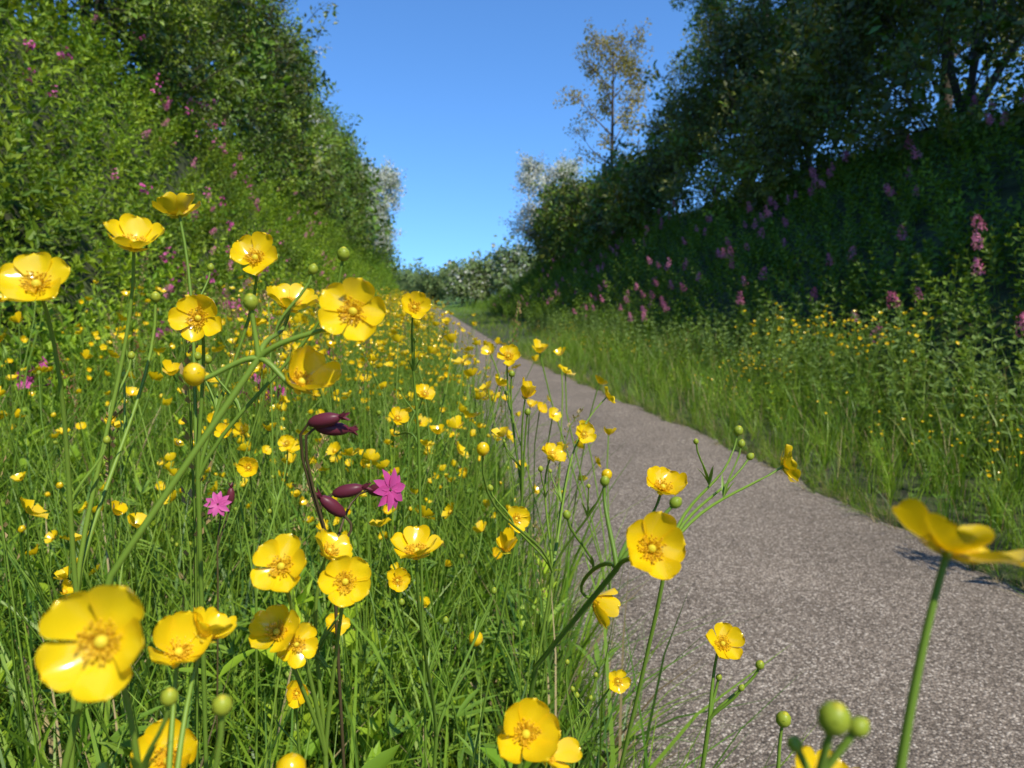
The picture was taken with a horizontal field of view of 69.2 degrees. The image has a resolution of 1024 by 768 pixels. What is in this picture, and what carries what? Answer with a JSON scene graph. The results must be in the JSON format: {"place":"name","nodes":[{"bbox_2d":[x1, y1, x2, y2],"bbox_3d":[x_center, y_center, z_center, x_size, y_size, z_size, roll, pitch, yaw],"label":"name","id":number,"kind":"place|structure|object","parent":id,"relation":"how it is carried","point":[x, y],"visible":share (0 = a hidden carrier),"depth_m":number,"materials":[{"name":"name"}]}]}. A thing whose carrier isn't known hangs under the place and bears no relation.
{"place":"outdoors","nodes":[
{"label":"outdoors","id":0,"kind":"place"},
{"bbox_2d":[0,12,1023,767],"bbox_3d":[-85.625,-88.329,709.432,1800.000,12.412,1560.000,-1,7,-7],"label":"ground","id":1,"kind":"structure","parent":0,"point":[1010,186],"depth_m":7.01,"materials":[{"name":"green plant"}]},
{"bbox_2d":[0,213,164,767],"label":"buttercup","id":2,"kind":"object","parent":1,"relation":"on","point":[41,276],"visible":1,"depth_m":0.34,"materials":[{"name":"yellow plant"}]},
{"bbox_2d":[35,585,236,767],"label":"buttercup","id":3,"kind":"object","parent":1,"relation":"on","point":[100,652],"visible":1,"depth_m":0.18,"materials":[{"name":"yellow plant"}]},
{"bbox_2d":[130,718,197,767],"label":"buttercup","id":4,"kind":"object","parent":1,"relation":"on","point":[145,740],"visible":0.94,"depth_m":0.27,"materials":[{"name":"yellow plant"}]},
{"bbox_2d":[0,0,354,560],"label":"red campion patch","id":5,"kind":"object","parent":1,"relation":"on","point":[29,380],"visible":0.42,"depth_m":5.63,"materials":[{"name":"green plant"}]},
{"bbox_2d":[0,0,403,457],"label":"grassy bank","id":6,"kind":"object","parent":1,"relation":"on","point":[201,224],"visible":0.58,"depth_m":6.58,"materials":[{"name":"green plant"}]},
{"bbox_2d":[0,0,405,284],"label":"hedge","id":7,"kind":"object","parent":1,"relation":"on","point":[181,38],"visible":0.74,"depth_m":15.12,"materials":[{"name":"green plant"}]},
{"bbox_2d":[39,263,386,767],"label":"buttercup","id":8,"kind":"object","parent":1,"relation":"on","point":[353,310],"visible":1,"depth_m":0.30,"materials":[{"name":"yellow plant"}]},
{"bbox_2d":[171,482,254,767],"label":"red campion","id":9,"kind":"object","parent":1,"relation":"on","point":[219,502],"visible":0.96,"depth_m":0.77,"materials":[{"name":"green plant"}]},
{"bbox_2d":[152,192,349,767],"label":"buttercup","id":10,"kind":"object","parent":1,"relation":"on","point":[256,251],"visible":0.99,"depth_m":0.41,"materials":[{"name":"yellow plant"}]},
{"bbox_2d":[214,423,294,767],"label":"buttercup","id":11,"kind":"object","parent":1,"relation":"on","point":[247,467],"visible":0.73,"depth_m":0.74,"materials":[{"name":"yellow plant"}]},
{"bbox_2d":[275,752,306,767],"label":"buttercup","id":12,"kind":"object","parent":1,"relation":"on","point":[292,760],"visible":1,"depth_m":0.28,"materials":[{"name":"yellow plant"}]},
{"bbox_2d":[242,13,346,178],"bbox_3d":[-6.862,-7.722,20.602,4.030,5.318,3.193,-5,9,-39],"label":"hawthorn tree","id":13,"kind":"object","parent":1,"relation":"on","point":[318,120],"visible":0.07,"depth_m":20.92,"materials":[{"name":"green plant"}]},
{"bbox_2d":[249,528,370,767],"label":"buttercup","id":14,"kind":"object","parent":1,"relation":"on","point":[344,581],"visible":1,"depth_m":0.33,"materials":[{"name":"yellow plant"}]},
{"bbox_2d":[273,613,350,759],"bbox_3d":[-0.164,0.551,0.630,0.065,0.721,0.112,-1,7,-7],"label":"buttercup","id":15,"kind":"object","parent":1,"relation":"on","point":[295,698],"visible":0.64,"depth_m":0.57,"materials":[{"name":"yellow plant"}]},
{"bbox_2d":[299,409,404,767],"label":"red campion","id":16,"kind":"object","parent":1,"relation":"on","point":[328,423],"visible":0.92,"depth_m":0.43,"materials":[{"name":"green plant"}]},
{"bbox_2d":[355,155,407,257],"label":"hawthorn tree","id":17,"kind":"object","parent":1,"relation":"on","point":[387,183],"visible":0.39,"depth_m":43.89,"materials":[{"name":"white plant"}]},
{"bbox_2d":[388,291,434,767],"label":"buttercup","id":18,"kind":"object","parent":1,"relation":"on","point":[416,304],"visible":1,"depth_m":0.66,"materials":[{"name":"yellow plant"}]},
{"bbox_2d":[393,266,432,302],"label":"hawthorn bush","id":19,"kind":"object","parent":1,"relation":"on","point":[406,278],"visible":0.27,"depth_m":100.97,"materials":[{"name":"green plant"}]},
{"bbox_2d":[405,264,454,304],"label":"hawthorn bush","id":20,"kind":"object","parent":1,"relation":"on","point":[426,283],"visible":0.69,"depth_m":89.26,"materials":[{"name":"green plant"}]},
{"bbox_2d":[0,299,860,767],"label":"meadow grass","id":21,"kind":"structure","parent":1,"relation":"on","point":[370,743],"depth_m":1.50,"materials":[{"name":"green plant"}]},
{"bbox_2d":[390,257,479,284],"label":"distant hedgerow","id":22,"kind":"object","parent":1,"relation":"on","point":[411,265],"visible":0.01,"depth_m":198.60,"materials":[{"name":"green plant"}]},
{"bbox_2d":[387,525,516,767],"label":"buttercup","id":23,"kind":"object","parent":1,"relation":"on","point":[415,543],"visible":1,"depth_m":0.48,"materials":[{"name":"yellow plant"}]},
{"bbox_2d":[436,257,476,302],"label":"hawthorn bush","id":24,"kind":"object","parent":1,"relation":"on","point":[445,286],"visible":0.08,"depth_m":84.60,"materials":[{"name":"green plant"}]},
{"bbox_2d":[440,257,496,306],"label":"hawthorn bush","id":25,"kind":"object","parent":1,"relation":"on","point":[462,283],"visible":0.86,"depth_m":70.43,"materials":[{"name":"white plant"}]},
{"bbox_2d":[451,247,511,295],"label":"hawthorn bush","id":26,"kind":"object","parent":1,"relation":"on","point":[481,262],"visible":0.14,"depth_m":71.64,"materials":[{"name":"green plant"}]},
{"bbox_2d":[457,344,535,767],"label":"buttercup","id":27,"kind":"object","parent":1,"relation":"on","point":[510,355],"visible":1,"depth_m":0.74,"materials":[{"name":"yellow plant"}]},
{"bbox_2d":[482,235,537,300],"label":"hawthorn bush","id":28,"kind":"object","parent":1,"relation":"on","point":[516,262],"visible":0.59,"depth_m":60.65,"materials":[{"name":"white plant"}]},
{"bbox_2d":[0,273,1023,767],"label":"buttercup patch","id":29,"kind":"object","parent":1,"relation":"on","point":[396,359],"visible":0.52,"depth_m":1.52,"materials":[{"name":"yellow plant"}]},
{"bbox_2d":[0,249,1023,767],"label":"seeding grass patch","id":30,"kind":"object","parent":1,"relation":"on","point":[186,389],"visible":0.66,"depth_m":1.29,"materials":[{"name":"green plant"}]},
{"bbox_2d":[491,245,538,287],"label":"hawthorn bush","id":31,"kind":"object","parent":1,"relation":"on","point":[510,253],"depth_m":69.07,"materials":[{"name":"green plant"}]},
{"bbox_2d":[494,698,581,767],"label":"buttercup","id":32,"kind":"object","parent":1,"relation":"on","point":[530,730],"visible":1,"depth_m":0.28,"materials":[{"name":"yellow plant"}]},
{"bbox_2d":[498,149,591,242],"bbox_3d":[2.149,-8.260,34.091,5.371,5.512,4.676,-1,7,-7],"label":"hawthorn tree","id":33,"kind":"object","parent":1,"relation":"on","point":[531,184],"visible":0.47,"depth_m":33.73,"materials":[{"name":"white plant"}]},
{"bbox_2d":[476,386,615,661],"bbox_3d":[0.036,0.465,0.704,0.188,0.897,0.302,-1,7,-7],"label":"buttercup","id":34,"kind":"object","parent":1,"relation":"on","point":[518,520],"visible":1,"depth_m":0.65,"materials":[{"name":"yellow plant"}]},
{"bbox_2d":[565,659,630,767],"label":"buttercup","id":35,"kind":"object","parent":1,"relation":"on","point":[618,684],"visible":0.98,"depth_m":0.71,"materials":[{"name":"yellow plant"}]},
{"bbox_2d":[517,466,687,767],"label":"buttercup","id":36,"kind":"object","parent":1,"relation":"on","point":[654,543],"visible":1,"depth_m":0.33,"materials":[{"name":"yellow plant"}]},
{"bbox_2d":[553,17,660,169],"bbox_3d":[3.279,-8.827,26.392,3.563,7.848,3.775,2,7,19],"label":"ash tree","id":37,"kind":"object","parent":1,"relation":"on","point":[627,69],"visible":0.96,"depth_m":25.99,"materials":[{"name":"green plant"}]},
{"bbox_2d":[619,425,800,767],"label":"buttercup","id":38,"kind":"object","parent":1,"relation":"on","point":[788,463],"visible":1,"depth_m":0.43,"materials":[{"name":"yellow plant"}]},
{"bbox_2d":[440,303,1023,597],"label":"verge grass","id":39,"kind":"structure","parent":1,"relation":"on","point":[658,373],"depth_m":4.80,"materials":[{"name":"green plant"}]},
{"bbox_2d":[700,622,763,767],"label":"buttercup","id":40,"kind":"object","parent":1,"relation":"on","point":[726,640],"visible":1,"depth_m":0.45,"materials":[{"name":"yellow plant"}]},
{"bbox_2d":[466,78,1023,421],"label":"grassy bank","id":41,"kind":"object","parent":1,"relation":"on","point":[531,284],"visible":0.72,"depth_m":9.02,"materials":[{"name":"green plant"}]},
{"bbox_2d":[493,93,1023,376],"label":"red valerian patch","id":42,"kind":"object","parent":1,"relation":"on","point":[975,239],"visible":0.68,"depth_m":10.11,"materials":[{"name":"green plant"}]},
{"bbox_2d":[669,0,857,168],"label":"sycamore tree","id":43,"kind":"object","parent":1,"relation":"on","point":[705,4],"visible":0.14,"depth_m":18.08,"materials":[{"name":"green plant"}]},
{"bbox_2d":[516,0,1023,276],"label":"hedge","id":44,"kind":"object","parent":1,"relation":"on","point":[829,62],"visible":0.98,"depth_m":12.36,"materials":[{"name":"green plant"}]},
{"bbox_2d":[525,295,1023,482],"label":"nettle patch","id":45,"kind":"object","parent":1,"relation":"on","point":[936,356],"visible":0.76,"depth_m":5.82,"materials":[{"name":"green plant"}]},
{"bbox_2d":[776,711,790,767],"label":"buttercup","id":46,"kind":"object","parent":1,"relation":"on","point":[783,719],"visible":1,"depth_m":0.40,"materials":[{"name":"green plant"}]},
{"bbox_2d":[786,701,869,767],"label":"buttercup","id":47,"kind":"object","parent":1,"relation":"on","point":[835,719],"visible":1,"depth_m":0.14,"materials":[{"name":"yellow plant"}]},
{"bbox_2d":[784,1,1021,108],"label":"sycamore tree","id":48,"kind":"object","parent":1,"relation":"on","point":[947,98],"visible":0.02,"depth_m":12.42,"materials":[{"name":"green plant"}]},
{"bbox_2d":[892,498,1023,767],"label":"buttercup","id":49,"kind":"object","parent":1,"relation":"on","point":[936,532],"visible":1,"depth_m":0.17,"materials":[{"name":"yellow plant"}]},
{"bbox_2d":[14,0,1023,273],"label":"sky","id":50,"kind":"structure","parent":0,"point":[450,91],"materials":[{"name":"blue"}]},
{"bbox_2d":[431,307,1023,767],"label":"path","id":51,"kind":"structure","parent":0,"point":[827,597],"depth_m":2.33,"materials":[{"name":"grey asphalt"}]}
]}

